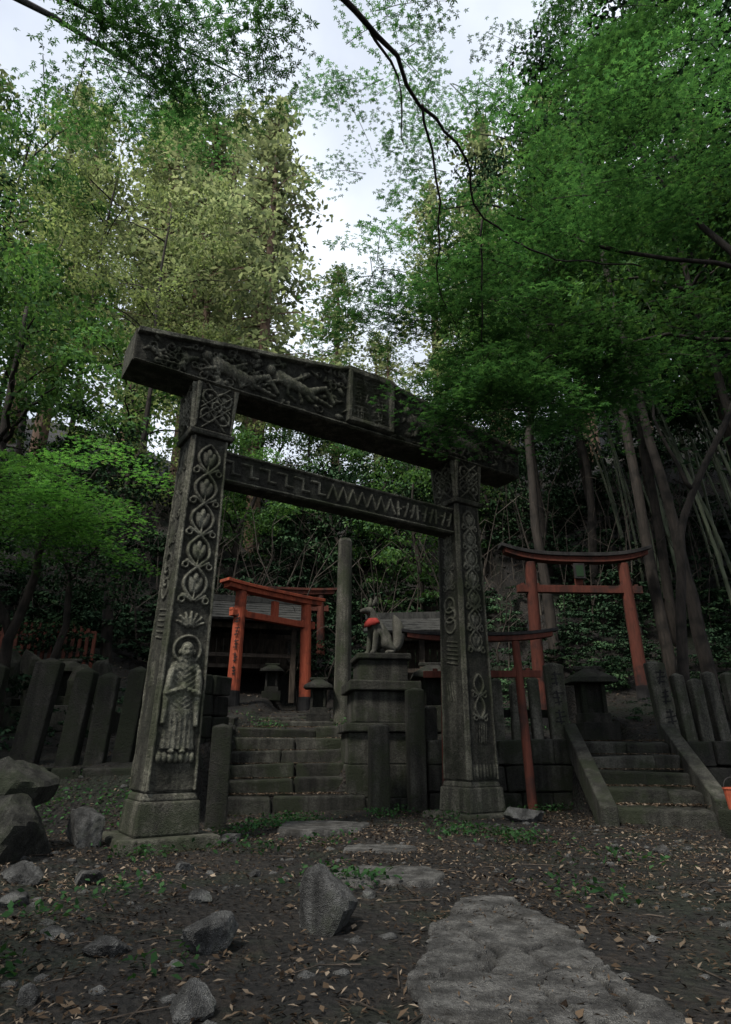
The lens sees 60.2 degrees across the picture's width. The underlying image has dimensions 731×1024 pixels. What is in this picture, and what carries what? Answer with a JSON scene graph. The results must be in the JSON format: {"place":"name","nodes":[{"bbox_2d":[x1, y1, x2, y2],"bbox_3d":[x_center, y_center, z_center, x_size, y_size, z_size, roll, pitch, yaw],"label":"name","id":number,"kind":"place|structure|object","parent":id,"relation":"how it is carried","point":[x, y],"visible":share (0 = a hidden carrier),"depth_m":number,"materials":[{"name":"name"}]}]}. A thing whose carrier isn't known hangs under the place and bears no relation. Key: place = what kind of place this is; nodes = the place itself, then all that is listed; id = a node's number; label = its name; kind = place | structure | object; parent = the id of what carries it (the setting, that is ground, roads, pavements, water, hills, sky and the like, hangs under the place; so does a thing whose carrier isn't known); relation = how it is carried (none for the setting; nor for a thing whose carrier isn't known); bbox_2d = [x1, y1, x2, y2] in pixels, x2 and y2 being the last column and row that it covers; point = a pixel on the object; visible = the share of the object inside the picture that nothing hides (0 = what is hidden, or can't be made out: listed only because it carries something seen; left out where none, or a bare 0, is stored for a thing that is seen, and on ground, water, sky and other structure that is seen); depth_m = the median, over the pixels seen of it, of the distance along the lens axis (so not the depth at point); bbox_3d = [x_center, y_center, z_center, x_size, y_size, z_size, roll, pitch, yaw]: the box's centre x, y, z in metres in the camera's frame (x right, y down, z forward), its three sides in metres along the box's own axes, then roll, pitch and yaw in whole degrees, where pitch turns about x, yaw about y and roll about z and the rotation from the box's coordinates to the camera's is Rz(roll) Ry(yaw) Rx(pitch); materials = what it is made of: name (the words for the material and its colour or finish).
{"place":"outdoors","nodes":[
{"label":"outdoors","id":0,"kind":"place"},
{"bbox_2d":[200,674,231,743],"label":"stone retaining wall","id":1,"kind":"structure","parent":0,"point":[215,709],"depth_m":8.22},
{"bbox_2d":[333,538,351,723],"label":"stone column","id":2,"kind":"structure","parent":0,"point":[342,672],"depth_m":10.87,"materials":[{"name":"stone"}]},
{"bbox_2d":[0,392,730,1023],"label":"ground","id":3,"kind":"structure","parent":0,"point":[376,960],"depth_m":3.32,"materials":[{"name":"soil"}]},
{"bbox_2d":[5,651,21,705],"bbox_3d":[-5.192,2.535,9.090,0.542,1.065,0.472,0,-21,0],"label":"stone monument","id":4,"kind":"object","parent":3,"relation":"on","point":[16,657],"visible":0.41,"depth_m":9.10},
{"bbox_2d":[1,649,41,731],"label":"stone monument","id":5,"kind":"object","parent":3,"relation":"on","point":[29,659],"visible":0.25,"depth_m":8.80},
{"bbox_2d":[0,860,43,885],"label":"rock","id":6,"kind":"object","parent":3,"relation":"on","point":[24,872],"visible":0.8,"depth_m":3.49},
{"bbox_2d":[0,793,50,864],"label":"rock","id":7,"kind":"object","parent":3,"relation":"on","point":[22,832],"visible":0.78,"depth_m":4.14,"materials":[{"name":"stone"}]},
{"bbox_2d":[0,756,59,805],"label":"rock","id":8,"kind":"object","parent":7,"relation":"on","point":[38,784],"visible":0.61,"depth_m":4.53,"materials":[{"name":"stone"}]},
{"bbox_2d":[0,622,96,667],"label":"red picket fence","id":9,"kind":"object","parent":3,"relation":"on","point":[41,656],"visible":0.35,"depth_m":11.48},
{"bbox_2d":[0,81,114,357],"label":"broadleaf tree","id":10,"kind":"object","parent":3,"relation":"on","point":[5,145],"visible":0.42,"depth_m":26.53,"materials":[{"name":"green plant"}]},
{"bbox_2d":[0,99,119,326],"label":"broadleaf tree","id":11,"kind":"object","parent":3,"relation":"on","point":[26,196],"visible":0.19,"depth_m":31.29,"materials":[{"name":"green plant"}]},
{"bbox_2d":[0,198,127,446],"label":"broadleaf tree","id":12,"kind":"object","parent":3,"relation":"on","point":[65,228],"visible":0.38,"depth_m":16.89,"materials":[{"name":"green plant"}]},
{"bbox_2d":[0,236,129,452],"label":"broadleaf tree","id":13,"kind":"object","parent":3,"relation":"on","point":[62,341],"visible":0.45,"depth_m":14.42,"materials":[{"name":"green plant"}]},
{"bbox_2d":[55,659,82,704],"bbox_3d":[-4.400,2.603,9.276,0.549,0.871,0.453,0,-21,0],"label":"stone hokora","id":14,"kind":"object","parent":3,"relation":"on","point":[71,665],"visible":0.29,"depth_m":9.27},
{"bbox_2d":[0,62,138,442],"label":"cedar tree","id":15,"kind":"object","parent":3,"relation":"on","point":[79,98],"visible":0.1,"depth_m":40.01,"materials":[{"name":"green plant"}]},
{"bbox_2d":[49,664,92,731],"bbox_3d":[-4.100,2.640,8.939,0.545,0.970,0.478,0,-21,0],"label":"stone monument","id":16,"kind":"object","parent":3,"relation":"on","point":[57,716],"visible":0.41,"depth_m":8.69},
{"bbox_2d":[0,658,146,765],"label":"stone post fence","id":17,"kind":"object","parent":3,"relation":"on","point":[35,716],"visible":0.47,"depth_m":6.81,"materials":[{"name":"stone"}]},
{"bbox_2d":[0,87,154,459],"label":"cedar tree","id":18,"kind":"object","parent":3,"relation":"on","point":[44,427],"visible":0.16,"depth_m":33.46,"materials":[{"name":"green plant"}]},
{"bbox_2d":[0,188,155,557],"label":"broadleaf tree","id":19,"kind":"object","parent":3,"relation":"on","point":[19,346],"visible":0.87,"depth_m":11.03,"materials":[{"name":"green plant"}]},
{"bbox_2d":[0,158,159,536],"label":"broadleaf tree","id":20,"kind":"object","parent":3,"relation":"on","point":[96,252],"visible":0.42,"depth_m":21.77,"materials":[{"name":"green plant"}]},
{"bbox_2d":[66,806,104,847],"bbox_3d":[-2.112,2.452,4.786,0.273,0.398,0.254,17,-26,-38],"label":"rock","id":21,"kind":"object","parent":3,"relation":"on","point":[85,826],"visible":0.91,"depth_m":4.74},
{"bbox_2d":[0,433,174,726],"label":"maple tree","id":22,"kind":"object","parent":3,"relation":"on","point":[55,523],"visible":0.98,"depth_m":7.60,"materials":[{"name":"green plant"}]},
{"bbox_2d":[0,401,175,658],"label":"broadleaf tree","id":23,"kind":"object","parent":3,"relation":"on","point":[65,622],"visible":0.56,"depth_m":10.90,"materials":[{"name":"green plant"}]},
{"bbox_2d":[45,766,131,778],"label":"stone retaining wall","id":24,"kind":"structure","parent":3,"relation":"on","point":[68,773],"depth_m":6.25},
{"bbox_2d":[85,659,120,734],"bbox_3d":[-3.598,2.563,8.651,0.473,1.078,0.476,0,-21,0],"label":"stone monument","id":25,"kind":"object","parent":3,"relation":"on","point":[101,668],"visible":0.24,"depth_m":8.65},
{"bbox_2d":[14,96,198,485],"bbox_3d":[-11.216,-10.129,26.558,7.950,21.008,7.566,0,-21,0],"label":"broadleaf tree","id":26,"kind":"object","parent":3,"relation":"on","point":[83,170],"visible":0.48,"depth_m":28.14,"materials":[{"name":"green plant"}]},
{"bbox_2d":[81,935,132,957],"bbox_3d":[-0.994,1.679,2.426,0.163,0.091,0.132,-3,-21,8],"label":"rock","id":27,"kind":"object","parent":3,"relation":"on","point":[109,946],"visible":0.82,"depth_m":2.38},
{"bbox_2d":[20,318,236,595],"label":"broadleaf tree","id":28,"kind":"object","parent":3,"relation":"on","point":[118,349],"visible":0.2,"depth_m":17.72,"materials":[{"name":"green plant"}]},
{"bbox_2d":[24,258,237,663],"bbox_3d":[-5.039,-1.239,13.834,4.877,9.763,4.946,0,-21,0],"label":"broadleaf tree","id":29,"kind":"object","parent":3,"relation":"on","point":[107,634],"visible":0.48,"depth_m":13.78,"materials":[{"name":"green plant"}]},
{"bbox_2d":[83,77,224,448],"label":"cedar tree","id":30,"kind":"object","parent":3,"relation":"on","point":[133,214],"visible":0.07,"depth_m":43.30,"materials":[{"name":"green plant"}]},
{"bbox_2d":[56,144,254,534],"bbox_3d":[-8.098,-6.400,23.718,7.460,15.795,6.858,0,-21,0],"label":"broadleaf tree","id":31,"kind":"object","parent":3,"relation":"on","point":[213,244],"visible":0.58,"depth_m":24.54,"materials":[{"name":"green plant"}]},
{"bbox_2d":[89,98,250,496],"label":"cedar tree","id":32,"kind":"object","parent":3,"relation":"on","point":[136,231],"visible":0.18,"depth_m":37.65,"materials":[{"name":"green plant"}]},
{"bbox_2d":[85,104,281,485],"bbox_3d":[-9.341,-11.482,33.038,9.049,26.349,9.812,-13,-24,31],"label":"cedar tree","id":33,"kind":"object","parent":3,"relation":"on","point":[192,168],"visible":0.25,"depth_m":33.75,"materials":[{"name":"green plant"}]},
{"bbox_2d":[115,167,262,422],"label":"cedar tree","id":34,"kind":"object","parent":3,"relation":"on","point":[218,314],"visible":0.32,"depth_m":28.07,"materials":[{"name":"green plant"}]},
{"bbox_2d":[169,977,216,1023],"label":"rock","id":35,"kind":"object","parent":3,"relation":"on","point":[194,998],"visible":0.98,"depth_m":1.85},
{"bbox_2d":[130,319,283,511],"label":"broadleaf tree","id":36,"kind":"object","parent":3,"relation":"on","point":[208,334],"visible":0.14,"depth_m":23.14,"materials":[{"name":"green plant"}]},
{"bbox_2d":[180,910,238,954],"bbox_3d":[-0.608,1.656,2.459,0.170,0.175,0.251,-13,-24,30],"label":"rock","id":37,"kind":"object","parent":3,"relation":"on","point":[214,932],"visible":0.89,"depth_m":2.40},
{"bbox_2d":[204,724,232,830],"bbox_3d":[-1.440,2.620,6.195,0.200,1.030,0.180,4,-21,-11],"label":"stone bollard","id":38,"kind":"object","parent":3,"relation":"on","point":[218,784],"visible":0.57,"depth_m":6.12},
{"bbox_2d":[157,95,299,440],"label":"cedar tree","id":39,"kind":"object","parent":3,"relation":"on","point":[236,114],"visible":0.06,"depth_m":50.70,"materials":[{"name":"green plant"}]},
{"bbox_2d":[171,423,305,592],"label":"broadleaf tree","id":40,"kind":"object","parent":3,"relation":"on","point":[245,514],"visible":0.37,"depth_m":18.80,"materials":[{"name":"green plant"}]},
{"bbox_2d":[207,594,312,703],"bbox_3d":[-2.900,3.046,14.021,3.200,2.370,2.138,5,-21,-13],"label":"wooden shrine","id":41,"kind":"object","parent":3,"relation":"on","point":[280,636],"visible":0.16,"depth_m":14.26,"materials":[{"name":"wood"}]},
{"bbox_2d":[185,103,334,454],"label":"cedar tree","id":42,"kind":"object","parent":3,"relation":"on","point":[293,259],"visible":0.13,"depth_m":38.94,"materials":[{"name":"green plant"}]},
{"bbox_2d":[163,81,362,552],"bbox_3d":[-3.927,-8.967,25.984,6.823,24.150,6.954,11,-23,-28],"label":"cedar tree","id":43,"kind":"object","parent":3,"relation":"on","point":[278,142],"visible":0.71,"depth_m":26.84,"materials":[{"name":"green plant"}]},
{"bbox_2d":[220,577,324,710],"bbox_3d":[-1.820,2.682,12.396,0.299,2.356,2.509,-18,-27,39],"label":"red torii","id":44,"kind":"object","parent":3,"relation":"on","point":[239,613],"visible":0.98,"depth_m":12.48,"materials":[{"name":"paint"}]},
{"bbox_2d":[260,663,284,701],"bbox_3d":[-1.900,3.454,12.801,0.469,0.748,0.387,0,-21,0],"label":"stone hokora","id":45,"kind":"object","parent":3,"relation":"on","point":[271,691],"visible":0.99,"depth_m":12.72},
{"bbox_2d":[207,713,367,815],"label":"stone steps","id":46,"kind":"structure","parent":3,"relation":"on","point":[315,777],"depth_m":8.22,"materials":[{"name":"stone"}]},
{"bbox_2d":[243,586,336,667],"bbox_3d":[-2.050,2.829,15.597,2.682,2.032,0.260,4,-21,-11],"label":"red torii","id":47,"kind":"object","parent":3,"relation":"on","point":[320,593],"visible":0.32,"depth_m":15.84,"materials":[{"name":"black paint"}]},
{"bbox_2d":[231,423,369,559],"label":"broadleaf tree","id":48,"kind":"object","parent":3,"relation":"on","point":[342,450],"visible":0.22,"depth_m":23.10,"materials":[{"name":"green plant"}]},
{"bbox_2d":[102,325,520,855],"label":"stone torii gate","id":49,"kind":"structure","parent":3,"relation":"on","point":[217,386],"depth_m":6.68,"materials":[{"name":"stone"}]},
{"bbox_2d":[303,677,333,720],"bbox_3d":[-0.780,3.144,10.461,0.485,0.773,0.400,0,-21,0],"label":"stone hokora","id":50,"kind":"object","parent":3,"relation":"on","point":[318,687],"visible":0.94,"depth_m":10.38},
{"bbox_2d":[0,0,640,369],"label":"maple tree","id":51,"kind":"object","parent":3,"relation":"on","point":[176,82],"visible":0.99,"depth_m":6.70,"materials":[{"name":"green plant"}]},
{"bbox_2d":[276,820,369,837],"bbox_3d":[-0.382,2.966,5.829,0.996,0.136,0.996,0,-21,0],"label":"stepping stone","id":52,"kind":"object","parent":3,"relation":"on","point":[301,829],"visible":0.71,"depth_m":5.62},
{"bbox_2d":[299,863,357,936],"bbox_3d":[-0.165,1.690,2.670,0.267,0.367,0.206,-10,-23,25],"label":"rock","id":53,"kind":"object","parent":3,"relation":"on","point":[328,902],"visible":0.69,"depth_m":2.62,"materials":[{"name":"stone"}]},
{"bbox_2d":[282,261,380,467],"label":"cedar tree","id":54,"kind":"object","parent":3,"relation":"on","point":[340,352],"visible":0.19,"depth_m":40.22,"materials":[{"name":"green plant"}]},
{"bbox_2d":[265,454,433,591],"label":"broadleaf tree","id":55,"kind":"object","parent":3,"relation":"on","point":[288,529],"visible":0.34,"depth_m":19.41,"materials":[{"name":"green plant"}]},
{"bbox_2d":[0,708,708,980],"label":"weeds","id":56,"kind":"object","parent":3,"relation":"on","point":[275,822],"visible":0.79,"depth_m":4.48,"materials":[{"name":"plant"}]},
{"bbox_2d":[0,423,730,750],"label":"undergrowth","id":57,"kind":"object","parent":3,"relation":"on","point":[89,616],"visible":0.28,"depth_m":15.88,"materials":[{"name":"green plant"}]},
{"bbox_2d":[0,415,730,709],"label":"thicket","id":58,"kind":"object","parent":3,"relation":"on","point":[385,610],"visible":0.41,"depth_m":16.41,"materials":[{"name":"green plant"}]},
{"bbox_2d":[0,775,730,1023],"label":"fallen leaves","id":59,"kind":"object","parent":3,"relation":"on","point":[304,974],"visible":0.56,"depth_m":3.07,"materials":[{"name":"plant"}]},
{"bbox_2d":[0,442,730,1023],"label":"fallen leaves","id":60,"kind":"object","parent":3,"relation":"on","point":[354,956],"depth_m":3.21,"materials":[{"name":"plant"}]},
{"bbox_2d":[300,434,431,579],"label":"broadleaf tree","id":61,"kind":"object","parent":3,"relation":"on","point":[384,486],"visible":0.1,"depth_m":23.20,"materials":[{"name":"green plant"}]},
{"bbox_2d":[368,723,389,813],"bbox_3d":[0.160,3.083,7.548,0.230,1.050,0.207,4,-21,-11],"label":"stone bollard","id":62,"kind":"object","parent":3,"relation":"on","point":[378,767],"visible":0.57,"depth_m":7.47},
{"bbox_2d":[337,596,421,809],"bbox_3d":[0.202,2.579,8.644,1.126,2.835,1.129,3,-21,-8],"label":"fox statue","id":63,"kind":"object","parent":3,"relation":"on","point":[376,687],"visible":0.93,"depth_m":8.23,"materials":[{"name":"stone"}]},
{"bbox_2d":[343,844,417,853],"bbox_3d":[0.096,2.502,4.612,0.672,0.090,0.432,0,-21,0],"label":"stepping stone","id":64,"kind":"object","parent":3,"relation":"on","point":[386,848],"visible":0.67,"depth_m":4.58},
{"bbox_2d":[334,865,444,888],"bbox_3d":[0.118,2.114,3.580,0.756,0.120,0.588,0,-21,0],"label":"stepping stone","id":65,"kind":"object","parent":3,"relation":"on","point":[419,877],"visible":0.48,"depth_m":3.47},
{"bbox_2d":[357,333,423,543],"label":"cedar tree","id":66,"kind":"object","parent":3,"relation":"on","point":[388,369],"visible":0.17,"depth_m":33.71,"materials":[{"name":"green plant"}]},
{"bbox_2d":[364,612,440,680],"bbox_3d":[1.200,3.238,13.202,2.400,2.270,1.938,-2,-21,5],"label":"wooden shrine","id":67,"kind":"object","parent":3,"relation":"on","point":[429,622],"visible":0.19,"depth_m":13.49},
{"bbox_2d":[405,688,427,811],"bbox_3d":[0.620,2.928,7.766,0.210,1.480,0.189,4,-21,-11],"label":"stone bollard","id":68,"kind":"object","parent":3,"relation":"on","point":[416,772],"visible":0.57,"depth_m":7.69,"materials":[{"name":"stone"}]},
{"bbox_2d":[336,457,502,612],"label":"broadleaf tree","id":69,"kind":"object","parent":3,"relation":"on","point":[413,475],"visible":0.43,"depth_m":18.50,"materials":[{"name":"green plant"}]},
{"bbox_2d":[410,662,440,731],"bbox_3d":[1.000,2.736,9.333,0.629,0.997,0.519,0,-21,0],"label":"stone hokora","id":70,"kind":"object","parent":3,"relation":"on","point":[431,687],"visible":0.38,"depth_m":9.32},
{"bbox_2d":[380,175,473,398],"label":"cedar tree","id":71,"kind":"object","parent":3,"relation":"on","point":[432,189],"visible":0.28,"depth_m":42.24,"materials":[{"name":"green plant"}]},
{"bbox_2d":[425,706,437,802],"bbox_3d":[0.830,3.096,7.917,0.150,1.274,0.135,4,-21,-11],"label":"stone bollard","id":72,"kind":"object","parent":3,"relation":"on","point":[431,732],"visible":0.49,"depth_m":8.00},
{"bbox_2d":[413,105,520,445],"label":"cedar tree","id":73,"kind":"object","parent":3,"relation":"on","point":[479,147],"visible":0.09,"depth_m":42.17,"materials":[{"name":"green plant"}]},
{"bbox_2d":[390,340,549,572],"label":"broadleaf tree","id":74,"kind":"object","parent":3,"relation":"on","point":[521,468],"visible":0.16,"depth_m":19.38,"materials":[{"name":"green plant"}]},
{"bbox_2d":[402,627,557,809],"bbox_3d":[1.440,2.504,7.631,1.961,2.185,0.135,-1,-21,3],"label":"red torii","id":75,"kind":"object","parent":3,"relation":"on","point":[517,673],"visible":0.66,"depth_m":7.77,"materials":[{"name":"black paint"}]},
{"bbox_2d":[420,163,565,438],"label":"cedar tree","id":76,"kind":"object","parent":3,"relation":"on","point":[473,216],"visible":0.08,"depth_m":33.10,"materials":[{"name":"green plant"}]},
{"bbox_2d":[420,98,580,583],"bbox_3d":[4.765,-5.889,19.289,5.864,17.144,5.748,0,-21,0],"label":"broadleaf tree","id":77,"kind":"object","parent":3,"relation":"on","point":[489,163],"visible":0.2,"depth_m":19.82,"materials":[{"name":"green plant"}]},
{"bbox_2d":[407,178,633,663],"bbox_3d":[3.606,-2.425,14.316,5.516,12.241,5.125,-15,-25,34],"label":"broadleaf tree","id":78,"kind":"object","parent":3,"relation":"on","point":[548,607],"visible":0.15,"depth_m":14.46,"materials":[{"name":"green plant"}]},
{"bbox_2d":[450,327,597,518],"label":"broadleaf tree","id":79,"kind":"object","parent":3,"relation":"on","point":[565,454],"visible":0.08,"depth_m":22.46,"materials":[{"name":"green plant"}]},
{"bbox_2d":[504,807,544,822],"bbox_3d":[1.587,3.046,6.267,0.407,0.205,0.249,3,-21,-7],"label":"rock","id":80,"kind":"object","parent":3,"relation":"on","point":[520,814],"visible":0.76,"depth_m":6.23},
{"bbox_2d":[348,0,730,462],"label":"maple tree","id":81,"kind":"object","parent":3,"relation":"on","point":[517,378],"visible":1,"depth_m":7.78,"materials":[{"name":"green plant"}]},
{"bbox_2d":[467,203,650,607],"bbox_3d":[5.625,-2.812,17.044,5.667,11.636,5.420,0,-21,0],"label":"broadleaf tree","id":82,"kind":"object","parent":3,"relation":"on","point":[590,499],"visible":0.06,"depth_m":16.36,"materials":[{"name":"green plant"}]},
{"bbox_2d":[498,542,651,729],"bbox_3d":[3.830,2.127,11.002,2.783,3.234,0.273,1,-21,-3],"label":"red torii","id":83,"kind":"object","parent":3,"relation":"on","point":[532,588],"visible":0.93,"depth_m":11.22,"materials":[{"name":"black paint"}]},
{"bbox_2d":[490,251,659,548],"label":"broadleaf tree","id":84,"kind":"object","parent":3,"relation":"on","point":[577,459],"visible":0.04,"depth_m":20.49,"materials":[{"name":"green plant"}]},
{"bbox_2d":[515,326,657,500],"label":"broadleaf tree","id":85,"kind":"object","parent":3,"relation":"on","point":[604,449],"visible":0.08,"depth_m":24.92,"materials":[{"name":"green plant"}]},
{"bbox_2d":[494,0,688,646],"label":"broadleaf tree","id":86,"kind":"object","parent":3,"relation":"on","point":[666,579],"visible":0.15,"depth_m":16.76,"materials":[{"name":"green plant"}]},
{"bbox_2d":[564,666,620,740],"bbox_3d":[3.300,2.792,9.205,0.669,1.057,0.552,0,-21,0],"label":"stone hokora","id":87,"kind":"object","parent":3,"relation":"on","point":[593,717],"visible":0.92,"depth_m":9.08,"materials":[{"name":"stone"}]},
{"bbox_2d":[475,0,730,694],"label":"broadleaf tree","id":88,"kind":"object","parent":3,"relation":"on","point":[665,639],"visible":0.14,"depth_m":13.57,"materials":[{"name":"green plant"}]},
{"bbox_2d":[494,109,730,623],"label":"bamboo grove","id":89,"kind":"object","parent":3,"relation":"on","point":[716,543],"visible":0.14,"depth_m":15.12,"materials":[{"name":"green plant"}]},
{"bbox_2d":[500,0,730,459],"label":"broadleaf tree","id":90,"kind":"object","parent":3,"relation":"on","point":[727,433],"visible":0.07,"depth_m":14.69,"materials":[{"name":"green plant"}]},
{"bbox_2d":[507,0,730,350],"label":"broadleaf tree","id":91,"kind":"object","parent":3,"relation":"on","point":[726,4],"visible":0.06,"depth_m":18.36,"materials":[{"name":"green plant"}]},
{"bbox_2d":[523,133,730,428],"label":"broadleaf tree","id":92,"kind":"object","parent":3,"relation":"on","point":[703,276],"visible":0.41,"depth_m":11.91,"materials":[{"name":"green plant"}]},
{"bbox_2d":[564,723,728,830],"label":"stone steps","id":93,"kind":"structure","parent":3,"relation":"on","point":[602,798],"depth_m":6.75,"materials":[{"name":"stone"}]},
{"bbox_2d":[595,231,730,736],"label":"curved tree","id":94,"kind":"object","parent":3,"relation":"on","point":[687,593],"visible":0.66,"depth_m":9.87,"materials":[{"name":"brown plant"}]},
{"bbox_2d":[604,386,730,490],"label":"broadleaf tree","id":95,"kind":"object","parent":3,"relation":"on","point":[660,450],"visible":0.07,"depth_m":24.49,"materials":[{"name":"green plant"}]},
{"bbox_2d":[610,217,730,440],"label":"broadleaf tree","id":96,"kind":"object","parent":3,"relation":"on","point":[676,419],"visible":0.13,"depth_m":15.10,"materials":[{"name":"green plant"}]},
{"bbox_2d":[653,21,730,253],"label":"broadleaf tree","id":97,"kind":"object","parent":3,"relation":"on","point":[703,105],"visible":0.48,"depth_m":9.87,"materials":[{"name":"green plant"}]},
{"bbox_2d":[671,164,730,316],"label":"broadleaf tree","id":98,"kind":"object","parent":3,"relation":"on","point":[696,254],"visible":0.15,"depth_m":12.68,"materials":[{"name":"green plant"}]},
{"bbox_2d":[718,777,730,838],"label":"red bucket","id":99,"kind":"object","parent":3,"relation":"on","point":[725,819],"visible":0.91,"depth_m":5.62,"materials":[{"name":"paint"}]},
{"bbox_2d":[0,0,730,484],"label":"sky","id":100,"kind":"structure","parent":0,"point":[17,50],"materials":[{"name":"white"}]},
{"bbox_2d":[426,739,572,810],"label":"stone retaining wall","id":101,"kind":"structure","parent":0,"point":[553,783],"depth_m":7.70,"materials":[{"name":"stone"}]},
{"bbox_2d":[491,661,730,741],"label":"stone post fence","id":102,"kind":"object","parent":101,"relation":"on","point":[704,693],"visible":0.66,"depth_m":8.23,"materials":[{"name":"stone"}]},
{"bbox_2d":[405,892,689,1023],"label":"flagstone path","id":103,"kind":"structure","parent":0,"point":[516,948],"depth_m":1.99,"materials":[{"name":"stone"}]},
{"bbox_2d":[687,741,730,786],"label":"stone retaining wall","id":104,"kind":"structure","parent":0,"point":[711,755],"depth_m":7.74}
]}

